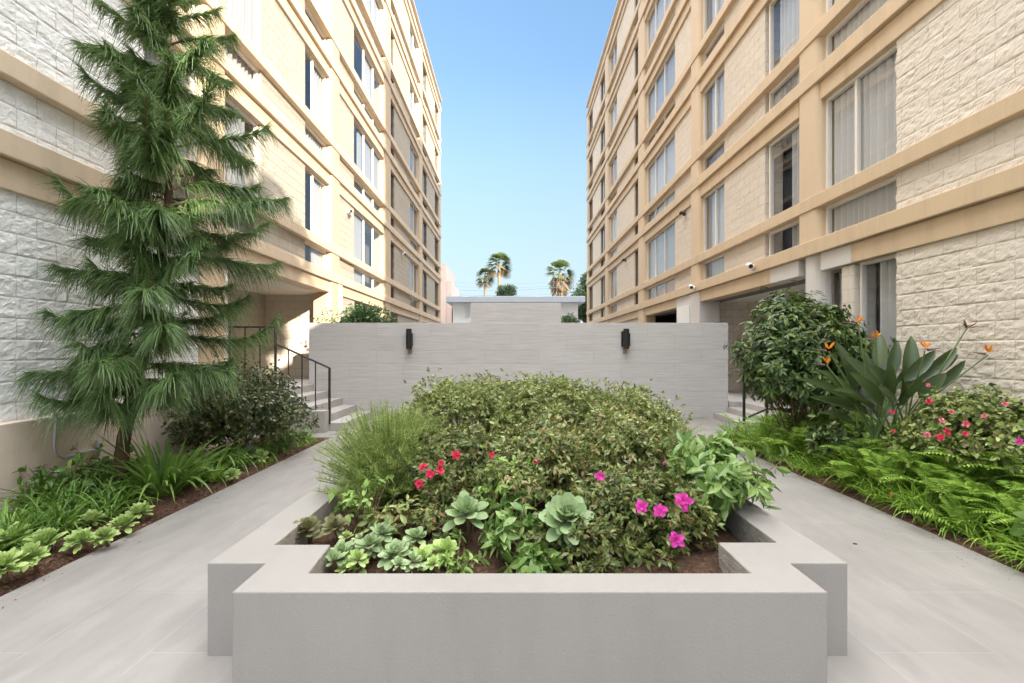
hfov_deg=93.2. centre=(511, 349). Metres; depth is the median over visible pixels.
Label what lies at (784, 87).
window
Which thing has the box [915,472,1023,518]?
fern
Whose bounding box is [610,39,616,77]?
window
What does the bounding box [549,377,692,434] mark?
azalea bush
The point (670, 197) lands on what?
window
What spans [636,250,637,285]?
window
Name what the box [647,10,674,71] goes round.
window
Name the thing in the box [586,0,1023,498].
apartment building
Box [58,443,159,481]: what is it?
leafy plant
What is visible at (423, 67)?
window
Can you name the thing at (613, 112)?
window
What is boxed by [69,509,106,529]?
rosette succulent
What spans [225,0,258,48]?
window
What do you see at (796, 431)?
fern
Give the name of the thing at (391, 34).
window
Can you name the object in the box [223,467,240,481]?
rosette succulent
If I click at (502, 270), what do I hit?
palm tree
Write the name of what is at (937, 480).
fern
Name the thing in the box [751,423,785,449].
fern
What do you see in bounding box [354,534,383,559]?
rosette succulent
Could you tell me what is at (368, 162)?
window
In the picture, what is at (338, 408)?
entrance steps
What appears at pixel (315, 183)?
window
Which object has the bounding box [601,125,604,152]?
window
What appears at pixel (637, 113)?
window
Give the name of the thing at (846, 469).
grass clump
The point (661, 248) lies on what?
window
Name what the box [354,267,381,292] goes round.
window
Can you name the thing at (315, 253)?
window
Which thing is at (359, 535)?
rosette succulent
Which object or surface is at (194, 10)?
window
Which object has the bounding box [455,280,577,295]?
power line
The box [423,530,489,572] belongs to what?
leafy plant
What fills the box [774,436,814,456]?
fern
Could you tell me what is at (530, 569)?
rosette succulent
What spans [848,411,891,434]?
fern
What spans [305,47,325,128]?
window
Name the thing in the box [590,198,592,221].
window
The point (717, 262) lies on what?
window
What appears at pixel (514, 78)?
sky
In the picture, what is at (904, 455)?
fern
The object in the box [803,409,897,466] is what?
leafy plant
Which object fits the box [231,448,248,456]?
rosette succulent
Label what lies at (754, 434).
fern
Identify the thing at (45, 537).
rosette succulent
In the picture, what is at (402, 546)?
rosette succulent
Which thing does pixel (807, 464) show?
ground cover
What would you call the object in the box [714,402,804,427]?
entrance steps
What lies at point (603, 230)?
window
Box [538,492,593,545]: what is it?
rosette succulent
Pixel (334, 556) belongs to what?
rosette succulent
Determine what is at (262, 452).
rosette succulent
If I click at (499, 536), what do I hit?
leafy plant
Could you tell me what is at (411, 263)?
window
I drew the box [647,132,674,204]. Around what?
window
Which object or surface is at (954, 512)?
fern
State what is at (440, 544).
rosette succulent
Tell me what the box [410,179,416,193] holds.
window
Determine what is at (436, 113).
window
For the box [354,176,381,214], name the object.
window
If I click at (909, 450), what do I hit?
fern
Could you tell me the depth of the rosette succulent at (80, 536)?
3.54 m
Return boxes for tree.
[5,0,294,490]
[475,268,495,294]
[485,252,512,285]
[495,283,516,295]
[544,259,575,295]
[561,312,580,322]
[570,272,586,322]
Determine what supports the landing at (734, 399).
on the ground
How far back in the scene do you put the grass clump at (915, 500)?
4.20 m
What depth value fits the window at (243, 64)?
8.76 m
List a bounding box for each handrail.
[228,326,330,423]
[742,365,779,423]
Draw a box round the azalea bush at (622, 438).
[564,397,693,481]
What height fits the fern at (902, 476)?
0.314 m
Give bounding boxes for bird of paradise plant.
[798,316,992,452]
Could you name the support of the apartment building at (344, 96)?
on the ground
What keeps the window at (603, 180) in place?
in the apartment building at (864, 159)
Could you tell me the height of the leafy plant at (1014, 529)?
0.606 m
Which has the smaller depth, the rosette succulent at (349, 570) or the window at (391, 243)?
the rosette succulent at (349, 570)
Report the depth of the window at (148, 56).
7.16 m
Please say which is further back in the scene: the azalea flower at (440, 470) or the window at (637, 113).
the window at (637, 113)
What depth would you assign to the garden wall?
10.70 m
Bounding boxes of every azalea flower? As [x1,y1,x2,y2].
[414,480,423,488]
[418,463,427,469]
[425,469,434,478]
[436,466,444,474]
[451,451,460,459]
[594,471,604,480]
[635,499,647,512]
[653,504,667,516]
[669,531,684,547]
[675,493,693,511]
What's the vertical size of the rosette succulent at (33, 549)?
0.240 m
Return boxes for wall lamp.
[406,329,412,353]
[621,329,629,353]
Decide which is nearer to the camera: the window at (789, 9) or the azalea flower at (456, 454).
the azalea flower at (456, 454)
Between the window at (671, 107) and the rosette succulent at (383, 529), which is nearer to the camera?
the rosette succulent at (383, 529)
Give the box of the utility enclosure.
[471,303,560,322]
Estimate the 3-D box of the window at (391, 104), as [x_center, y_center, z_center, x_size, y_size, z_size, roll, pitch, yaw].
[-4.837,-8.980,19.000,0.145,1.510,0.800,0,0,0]
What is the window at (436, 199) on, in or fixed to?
in the apartment building at (344, 96)
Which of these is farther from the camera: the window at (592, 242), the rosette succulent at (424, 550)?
the window at (592, 242)
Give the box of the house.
[446,296,584,322]
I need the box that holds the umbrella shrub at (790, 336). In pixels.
[723,280,895,430]
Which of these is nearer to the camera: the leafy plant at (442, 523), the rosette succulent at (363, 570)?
the rosette succulent at (363, 570)
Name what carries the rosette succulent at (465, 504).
in the raised planter
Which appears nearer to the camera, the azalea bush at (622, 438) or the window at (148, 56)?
the azalea bush at (622, 438)
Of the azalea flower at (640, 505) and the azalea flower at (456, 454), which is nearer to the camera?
the azalea flower at (640, 505)
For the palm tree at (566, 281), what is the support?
on the ground
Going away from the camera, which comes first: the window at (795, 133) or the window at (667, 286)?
the window at (795, 133)
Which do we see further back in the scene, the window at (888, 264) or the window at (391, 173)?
the window at (391, 173)
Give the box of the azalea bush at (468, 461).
[386,416,537,519]
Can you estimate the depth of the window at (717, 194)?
12.01 m
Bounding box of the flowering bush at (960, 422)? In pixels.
[881,383,1023,489]
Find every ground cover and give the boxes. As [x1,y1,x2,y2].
[0,423,324,551]
[250,435,316,466]
[713,407,1023,573]
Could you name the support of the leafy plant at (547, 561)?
in the raised planter
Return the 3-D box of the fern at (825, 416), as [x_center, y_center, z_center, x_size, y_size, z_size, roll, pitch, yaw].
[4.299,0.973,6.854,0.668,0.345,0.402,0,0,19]
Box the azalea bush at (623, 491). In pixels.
[547,458,725,571]
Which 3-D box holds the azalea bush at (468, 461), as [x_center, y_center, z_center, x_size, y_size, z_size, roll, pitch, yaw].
[-0.382,0.848,3.578,1.074,0.752,1.128,0,0,-18]
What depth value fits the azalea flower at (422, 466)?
2.98 m
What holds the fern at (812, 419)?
on the ground cover at (807, 464)
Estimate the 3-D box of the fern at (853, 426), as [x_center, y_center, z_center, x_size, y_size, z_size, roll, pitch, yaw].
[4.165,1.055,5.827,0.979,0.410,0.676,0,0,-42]
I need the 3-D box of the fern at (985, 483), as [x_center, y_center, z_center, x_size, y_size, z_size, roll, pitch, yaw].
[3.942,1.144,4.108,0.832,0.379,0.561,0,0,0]
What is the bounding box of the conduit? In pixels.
[47,385,99,458]
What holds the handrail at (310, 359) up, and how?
on the entrance steps at (338, 408)
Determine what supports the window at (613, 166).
in the apartment building at (864, 159)
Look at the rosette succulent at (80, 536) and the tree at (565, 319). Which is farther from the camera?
the tree at (565, 319)
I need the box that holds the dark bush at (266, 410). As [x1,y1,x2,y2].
[158,355,325,455]
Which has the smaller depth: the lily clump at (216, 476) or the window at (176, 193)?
the lily clump at (216, 476)
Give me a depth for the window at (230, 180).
8.64 m
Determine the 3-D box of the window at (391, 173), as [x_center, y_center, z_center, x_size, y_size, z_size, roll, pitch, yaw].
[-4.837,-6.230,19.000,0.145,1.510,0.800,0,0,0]
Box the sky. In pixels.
[414,0,617,322]
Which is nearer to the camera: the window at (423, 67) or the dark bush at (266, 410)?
the dark bush at (266, 410)
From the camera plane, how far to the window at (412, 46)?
23.49 m
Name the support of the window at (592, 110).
in the apartment building at (864, 159)
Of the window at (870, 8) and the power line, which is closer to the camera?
the window at (870, 8)
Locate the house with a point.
(461, 305)
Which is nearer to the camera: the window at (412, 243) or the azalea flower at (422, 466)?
the azalea flower at (422, 466)
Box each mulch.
[0,437,322,594]
[735,445,1023,569]
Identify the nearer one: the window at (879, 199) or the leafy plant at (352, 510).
the leafy plant at (352, 510)
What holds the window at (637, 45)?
in the apartment building at (864, 159)
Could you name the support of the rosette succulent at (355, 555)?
in the raised planter
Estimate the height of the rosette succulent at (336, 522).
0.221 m
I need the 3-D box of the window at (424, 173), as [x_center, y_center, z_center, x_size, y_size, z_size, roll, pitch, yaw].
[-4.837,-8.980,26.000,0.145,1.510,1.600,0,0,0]
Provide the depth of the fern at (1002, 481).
4.07 m
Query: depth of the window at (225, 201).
8.76 m
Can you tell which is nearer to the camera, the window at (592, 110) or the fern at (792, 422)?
the fern at (792, 422)
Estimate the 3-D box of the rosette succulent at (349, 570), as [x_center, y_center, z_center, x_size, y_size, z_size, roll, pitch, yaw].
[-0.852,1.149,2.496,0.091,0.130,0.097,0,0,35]
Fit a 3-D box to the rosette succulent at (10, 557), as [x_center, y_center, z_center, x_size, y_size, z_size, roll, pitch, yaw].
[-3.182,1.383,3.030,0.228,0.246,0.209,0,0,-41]
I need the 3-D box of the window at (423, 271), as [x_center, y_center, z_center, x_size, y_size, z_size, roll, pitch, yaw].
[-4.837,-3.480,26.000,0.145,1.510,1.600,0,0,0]
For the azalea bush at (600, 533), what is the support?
in the raised planter
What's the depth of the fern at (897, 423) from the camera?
5.59 m
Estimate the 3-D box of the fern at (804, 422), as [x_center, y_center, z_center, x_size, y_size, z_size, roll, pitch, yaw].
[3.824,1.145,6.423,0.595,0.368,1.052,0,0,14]
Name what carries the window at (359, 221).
in the apartment building at (344, 96)
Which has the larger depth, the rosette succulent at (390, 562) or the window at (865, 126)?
the window at (865, 126)
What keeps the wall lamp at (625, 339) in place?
attached to the garden wall
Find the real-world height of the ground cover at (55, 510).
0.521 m
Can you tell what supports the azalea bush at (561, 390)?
in the raised planter
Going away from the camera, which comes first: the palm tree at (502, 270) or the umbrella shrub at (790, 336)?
the umbrella shrub at (790, 336)
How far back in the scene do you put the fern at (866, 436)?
5.32 m
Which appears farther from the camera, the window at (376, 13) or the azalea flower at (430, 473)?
the window at (376, 13)
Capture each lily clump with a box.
[77,432,240,503]
[177,429,280,468]
[187,455,242,487]
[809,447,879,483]
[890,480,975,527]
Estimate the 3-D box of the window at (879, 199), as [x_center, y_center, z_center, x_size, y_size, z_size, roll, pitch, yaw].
[5.117,-2.043,7.035,0.145,0.505,1.490,0,0,0]
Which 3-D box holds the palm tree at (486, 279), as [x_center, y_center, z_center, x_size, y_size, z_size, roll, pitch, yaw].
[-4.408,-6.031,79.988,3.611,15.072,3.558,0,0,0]
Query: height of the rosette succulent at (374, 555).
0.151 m
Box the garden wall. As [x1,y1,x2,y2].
[309,323,727,417]
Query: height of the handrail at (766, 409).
1.358 m
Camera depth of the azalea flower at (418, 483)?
2.97 m
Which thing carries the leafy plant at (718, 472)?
in the raised planter
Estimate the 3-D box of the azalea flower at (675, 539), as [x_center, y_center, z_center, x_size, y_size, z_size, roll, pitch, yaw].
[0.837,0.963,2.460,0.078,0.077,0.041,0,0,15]
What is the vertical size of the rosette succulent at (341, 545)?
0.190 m
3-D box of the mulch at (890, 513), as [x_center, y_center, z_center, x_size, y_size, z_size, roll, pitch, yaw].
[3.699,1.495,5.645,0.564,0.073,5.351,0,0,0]
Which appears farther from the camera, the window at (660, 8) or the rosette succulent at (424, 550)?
the window at (660, 8)
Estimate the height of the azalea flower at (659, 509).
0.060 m
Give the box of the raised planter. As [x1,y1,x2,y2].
[208,414,846,682]
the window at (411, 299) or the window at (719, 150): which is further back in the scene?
the window at (411, 299)
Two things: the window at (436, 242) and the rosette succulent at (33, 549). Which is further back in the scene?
the window at (436, 242)
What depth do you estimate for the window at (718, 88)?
12.01 m
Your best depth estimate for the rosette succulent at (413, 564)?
2.45 m
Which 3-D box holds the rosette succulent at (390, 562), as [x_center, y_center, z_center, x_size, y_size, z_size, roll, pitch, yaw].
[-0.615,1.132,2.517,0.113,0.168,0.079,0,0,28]
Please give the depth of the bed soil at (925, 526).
4.28 m
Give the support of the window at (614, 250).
in the apartment building at (864, 159)
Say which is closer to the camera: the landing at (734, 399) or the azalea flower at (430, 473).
the azalea flower at (430, 473)
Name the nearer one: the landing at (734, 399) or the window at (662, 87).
the landing at (734, 399)
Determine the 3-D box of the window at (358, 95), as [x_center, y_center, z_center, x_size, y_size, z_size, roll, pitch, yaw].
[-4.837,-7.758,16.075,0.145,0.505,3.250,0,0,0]
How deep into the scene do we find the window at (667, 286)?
16.55 m
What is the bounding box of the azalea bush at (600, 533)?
[512,493,654,572]
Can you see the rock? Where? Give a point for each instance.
(245, 445)
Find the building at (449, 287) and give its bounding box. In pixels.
[441,264,459,322]
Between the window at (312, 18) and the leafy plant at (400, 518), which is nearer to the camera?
the leafy plant at (400, 518)
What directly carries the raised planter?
on the path
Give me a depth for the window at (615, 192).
24.12 m
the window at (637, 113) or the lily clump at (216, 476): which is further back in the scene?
the window at (637, 113)
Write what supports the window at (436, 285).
in the apartment building at (344, 96)
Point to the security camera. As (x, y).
(751, 266)
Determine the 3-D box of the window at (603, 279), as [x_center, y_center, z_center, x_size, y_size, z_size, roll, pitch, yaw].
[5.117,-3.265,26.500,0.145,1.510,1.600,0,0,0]
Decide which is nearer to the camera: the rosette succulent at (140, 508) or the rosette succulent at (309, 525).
the rosette succulent at (309, 525)
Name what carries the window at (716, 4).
in the apartment building at (864, 159)
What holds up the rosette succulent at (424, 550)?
in the raised planter
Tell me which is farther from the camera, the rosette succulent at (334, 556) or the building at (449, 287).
the building at (449, 287)
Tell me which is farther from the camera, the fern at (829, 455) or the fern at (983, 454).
the fern at (829, 455)
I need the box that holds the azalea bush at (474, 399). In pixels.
[397,367,539,452]
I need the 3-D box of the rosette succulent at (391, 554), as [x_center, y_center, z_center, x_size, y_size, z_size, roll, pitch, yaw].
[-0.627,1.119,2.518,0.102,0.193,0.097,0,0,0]
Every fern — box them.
[729,428,791,450]
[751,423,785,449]
[757,427,810,453]
[772,416,810,428]
[773,420,816,440]
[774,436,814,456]
[782,407,818,430]
[795,406,837,420]
[802,432,898,463]
[811,436,860,460]
[814,449,843,464]
[829,445,888,480]
[835,423,900,454]
[843,422,882,446]
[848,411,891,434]
[848,440,913,449]
[858,448,932,492]
[861,456,920,488]
[867,447,950,489]
[871,441,928,475]
[882,460,1006,496]
[884,416,919,440]
[901,495,1010,534]
[908,441,982,473]
[913,444,1023,492]
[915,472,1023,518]
[923,463,1023,500]
[929,446,1007,484]
[956,444,1023,479]
[964,492,1023,536]
[976,495,1023,524]
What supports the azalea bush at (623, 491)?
in the raised planter
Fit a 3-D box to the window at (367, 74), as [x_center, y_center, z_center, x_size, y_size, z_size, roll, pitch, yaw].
[-4.838,-8.980,16.075,0.145,1.510,3.250,0,0,0]
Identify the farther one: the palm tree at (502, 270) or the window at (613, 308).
the palm tree at (502, 270)
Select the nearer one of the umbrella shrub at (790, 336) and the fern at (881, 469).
the fern at (881, 469)
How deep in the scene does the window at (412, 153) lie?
23.46 m
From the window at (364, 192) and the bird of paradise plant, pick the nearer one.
the bird of paradise plant
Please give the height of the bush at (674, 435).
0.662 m
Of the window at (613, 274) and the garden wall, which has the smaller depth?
the garden wall
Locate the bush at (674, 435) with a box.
[634,416,704,466]
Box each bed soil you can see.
[716,435,1023,572]
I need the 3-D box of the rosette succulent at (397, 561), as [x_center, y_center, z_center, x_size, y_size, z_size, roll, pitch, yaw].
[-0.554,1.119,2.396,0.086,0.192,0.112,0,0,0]
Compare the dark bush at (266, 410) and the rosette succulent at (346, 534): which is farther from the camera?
the dark bush at (266, 410)
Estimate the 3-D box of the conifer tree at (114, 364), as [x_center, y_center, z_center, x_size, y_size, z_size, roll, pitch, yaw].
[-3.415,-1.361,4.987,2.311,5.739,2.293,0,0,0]
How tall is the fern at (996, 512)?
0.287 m
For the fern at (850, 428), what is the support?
on the ground cover at (807, 464)
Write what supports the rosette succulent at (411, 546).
in the raised planter
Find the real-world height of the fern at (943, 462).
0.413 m
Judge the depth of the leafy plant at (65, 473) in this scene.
4.47 m
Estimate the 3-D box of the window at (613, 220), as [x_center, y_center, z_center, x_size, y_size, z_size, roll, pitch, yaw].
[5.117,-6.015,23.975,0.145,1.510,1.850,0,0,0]
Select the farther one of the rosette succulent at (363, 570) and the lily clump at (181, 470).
the lily clump at (181, 470)
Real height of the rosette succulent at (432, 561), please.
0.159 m
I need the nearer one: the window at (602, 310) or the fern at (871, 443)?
the fern at (871, 443)
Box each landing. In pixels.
[266,378,308,383]
[728,392,795,406]
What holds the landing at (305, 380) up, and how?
on the ground
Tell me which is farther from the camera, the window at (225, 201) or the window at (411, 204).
the window at (411, 204)
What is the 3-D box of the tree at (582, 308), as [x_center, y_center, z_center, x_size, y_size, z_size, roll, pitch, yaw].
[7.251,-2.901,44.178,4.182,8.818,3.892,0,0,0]
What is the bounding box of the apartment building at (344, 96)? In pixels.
[0,0,441,513]
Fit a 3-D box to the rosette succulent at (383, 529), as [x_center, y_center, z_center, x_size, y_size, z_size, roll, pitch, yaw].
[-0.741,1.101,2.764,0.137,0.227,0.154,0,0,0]
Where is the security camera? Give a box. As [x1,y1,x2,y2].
[745,263,754,269]
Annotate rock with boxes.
[241,443,256,459]
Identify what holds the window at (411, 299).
in the apartment building at (344, 96)
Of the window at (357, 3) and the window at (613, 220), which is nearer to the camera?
the window at (357, 3)
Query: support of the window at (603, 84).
in the apartment building at (864, 159)
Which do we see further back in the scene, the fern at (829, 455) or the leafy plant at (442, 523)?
the fern at (829, 455)
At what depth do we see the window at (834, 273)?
7.72 m
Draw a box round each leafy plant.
[7,453,106,514]
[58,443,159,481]
[328,474,400,529]
[354,486,454,540]
[416,465,478,543]
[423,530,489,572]
[473,494,550,561]
[475,444,550,518]
[497,523,565,572]
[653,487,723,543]
[658,412,792,521]
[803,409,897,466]
[1008,505,1023,539]
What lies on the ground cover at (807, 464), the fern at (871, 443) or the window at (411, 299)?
the fern at (871, 443)
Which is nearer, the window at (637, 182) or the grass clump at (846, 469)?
the grass clump at (846, 469)
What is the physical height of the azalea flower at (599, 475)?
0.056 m
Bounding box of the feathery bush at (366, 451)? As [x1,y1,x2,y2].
[307,395,455,507]
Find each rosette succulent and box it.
[0,521,32,551]
[0,547,29,582]
[14,541,50,573]
[19,527,67,560]
[59,527,95,553]
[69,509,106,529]
[89,525,120,547]
[106,513,139,534]
[124,500,154,521]
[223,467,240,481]
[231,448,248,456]
[253,448,268,462]
[293,515,321,543]
[315,514,348,540]
[325,549,346,572]
[326,538,354,561]
[335,559,355,572]
[338,530,353,541]
[346,548,367,572]
[347,553,368,572]
[351,532,363,544]
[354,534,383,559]
[367,543,383,560]
[370,521,394,541]
[377,538,411,572]
[378,541,390,549]
[380,545,400,572]
[389,551,404,572]
[392,556,408,572]
[403,526,426,548]
[404,551,425,572]
[406,541,413,559]
[411,543,437,572]
[422,554,439,572]
[431,536,458,559]
[442,490,488,541]
[450,527,464,546]
[521,565,546,572]
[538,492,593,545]
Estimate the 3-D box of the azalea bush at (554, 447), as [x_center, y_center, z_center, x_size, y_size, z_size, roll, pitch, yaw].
[0.099,0.854,3.483,1.148,0.846,1.176,0,0,23]
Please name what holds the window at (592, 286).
in the apartment building at (864, 159)
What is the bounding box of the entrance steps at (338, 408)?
[245,384,370,431]
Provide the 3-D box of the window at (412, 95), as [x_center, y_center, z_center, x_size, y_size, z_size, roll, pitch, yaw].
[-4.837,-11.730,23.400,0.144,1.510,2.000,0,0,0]
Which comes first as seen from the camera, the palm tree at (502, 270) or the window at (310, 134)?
the window at (310, 134)
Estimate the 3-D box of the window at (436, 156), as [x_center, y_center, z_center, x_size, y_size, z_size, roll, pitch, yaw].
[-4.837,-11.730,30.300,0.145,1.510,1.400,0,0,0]
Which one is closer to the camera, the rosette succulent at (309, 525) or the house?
the rosette succulent at (309, 525)
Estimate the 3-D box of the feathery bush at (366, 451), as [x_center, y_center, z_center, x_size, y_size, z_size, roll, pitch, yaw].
[-0.913,0.775,3.655,1.182,0.894,1.211,0,0,-38]
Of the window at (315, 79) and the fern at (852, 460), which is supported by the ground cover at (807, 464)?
the fern at (852, 460)
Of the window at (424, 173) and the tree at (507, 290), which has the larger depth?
the tree at (507, 290)
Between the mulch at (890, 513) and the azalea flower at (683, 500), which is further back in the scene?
the mulch at (890, 513)
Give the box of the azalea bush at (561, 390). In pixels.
[481,368,646,438]
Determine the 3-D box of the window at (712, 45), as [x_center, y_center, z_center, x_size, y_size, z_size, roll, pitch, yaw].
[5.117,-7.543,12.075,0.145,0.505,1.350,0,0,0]
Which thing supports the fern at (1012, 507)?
on the ground cover at (807, 464)
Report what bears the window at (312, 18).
in the apartment building at (344, 96)
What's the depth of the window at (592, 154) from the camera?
30.90 m
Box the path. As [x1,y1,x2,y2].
[0,418,1023,682]
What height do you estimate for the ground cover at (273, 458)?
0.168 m
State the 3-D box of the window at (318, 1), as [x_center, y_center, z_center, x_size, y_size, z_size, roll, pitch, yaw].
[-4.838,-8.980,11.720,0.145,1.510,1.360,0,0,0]
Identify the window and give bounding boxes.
[144,46,195,160]
[144,171,195,205]
[189,2,195,20]
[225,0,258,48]
[225,34,258,87]
[225,97,258,196]
[225,201,258,239]
[305,3,325,45]
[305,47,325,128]
[305,122,325,157]
[305,166,325,239]
[305,241,325,268]
[316,0,325,17]
[354,28,381,117]
[354,85,381,136]
[354,119,381,194]
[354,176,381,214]
[354,210,381,272]
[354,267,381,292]
[355,0,381,58]
[365,0,381,39]
[391,34,392,65]
[391,104,392,136]
[391,173,392,207]
[391,243,392,279]
[410,25,416,65]
[410,84,416,122]
[410,143,416,179]
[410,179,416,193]
[410,201,416,236]
[410,238,416,250]
[410,260,416,293]
[410,297,416,307]
[423,67,425,92]
[423,169,425,195]
[423,271,425,298]
[435,105,437,127]
[435,150,437,172]
[435,194,437,216]
[435,238,437,261]
[435,282,437,305]
[590,110,592,132]
[590,154,592,177]
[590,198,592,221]
[590,242,592,265]
[590,286,592,309]
[601,75,604,102]
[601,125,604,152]
[601,175,604,203]
[601,226,604,253]
[601,276,604,303]
[601,308,604,316]
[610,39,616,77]
[610,96,616,133]
[610,153,616,188]
[610,189,616,202]
[610,210,616,243]
[610,246,616,257]
[610,267,616,299]
[610,302,616,313]
[636,45,637,75]
[636,113,637,145]
[636,182,637,215]
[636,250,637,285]
[647,0,670,51]
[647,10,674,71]
[647,43,674,127]
[647,99,674,147]
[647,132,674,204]
[647,188,674,223]
[647,221,674,280]
[647,276,674,299]
[704,0,723,34]
[704,23,723,62]
[704,66,723,142]
[704,139,723,170]
[704,181,723,250]
[704,254,723,279]
[769,0,798,73]
[769,64,798,110]
[769,122,798,217]
[769,220,798,255]
[826,0,836,11]
[826,0,887,57]
[826,44,896,188]
[826,176,896,234]
[832,269,841,308]
[860,254,896,419]
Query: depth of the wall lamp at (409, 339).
10.54 m
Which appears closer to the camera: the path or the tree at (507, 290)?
the path
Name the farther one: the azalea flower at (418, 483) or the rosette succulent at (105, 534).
the rosette succulent at (105, 534)
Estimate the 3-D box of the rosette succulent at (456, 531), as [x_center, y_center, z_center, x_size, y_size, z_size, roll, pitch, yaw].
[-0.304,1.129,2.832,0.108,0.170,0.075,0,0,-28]
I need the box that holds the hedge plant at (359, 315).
[312,301,396,322]
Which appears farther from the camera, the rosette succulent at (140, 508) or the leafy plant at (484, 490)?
the rosette succulent at (140, 508)
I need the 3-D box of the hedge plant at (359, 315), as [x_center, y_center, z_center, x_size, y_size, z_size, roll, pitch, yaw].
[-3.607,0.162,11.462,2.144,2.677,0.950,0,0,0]
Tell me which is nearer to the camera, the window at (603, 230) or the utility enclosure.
the utility enclosure
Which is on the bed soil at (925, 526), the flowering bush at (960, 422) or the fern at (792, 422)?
the flowering bush at (960, 422)
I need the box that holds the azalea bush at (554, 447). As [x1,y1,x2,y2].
[455,406,608,521]
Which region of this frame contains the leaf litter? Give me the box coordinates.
[2,440,994,608]
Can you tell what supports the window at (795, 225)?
in the apartment building at (864, 159)
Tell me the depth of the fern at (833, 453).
5.67 m
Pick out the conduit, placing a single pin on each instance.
(68, 456)
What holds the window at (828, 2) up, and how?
in the apartment building at (864, 159)
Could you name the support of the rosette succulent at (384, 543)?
in the raised planter
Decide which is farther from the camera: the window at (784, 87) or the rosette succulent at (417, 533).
the window at (784, 87)
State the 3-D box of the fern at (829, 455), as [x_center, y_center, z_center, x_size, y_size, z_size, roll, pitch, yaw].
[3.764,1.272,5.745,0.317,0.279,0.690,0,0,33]
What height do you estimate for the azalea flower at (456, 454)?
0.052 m
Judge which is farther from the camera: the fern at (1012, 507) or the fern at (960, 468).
the fern at (960, 468)
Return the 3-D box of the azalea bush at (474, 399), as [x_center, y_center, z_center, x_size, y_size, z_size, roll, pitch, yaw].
[-0.435,0.695,5.026,1.559,1.058,1.667,0,0,0]

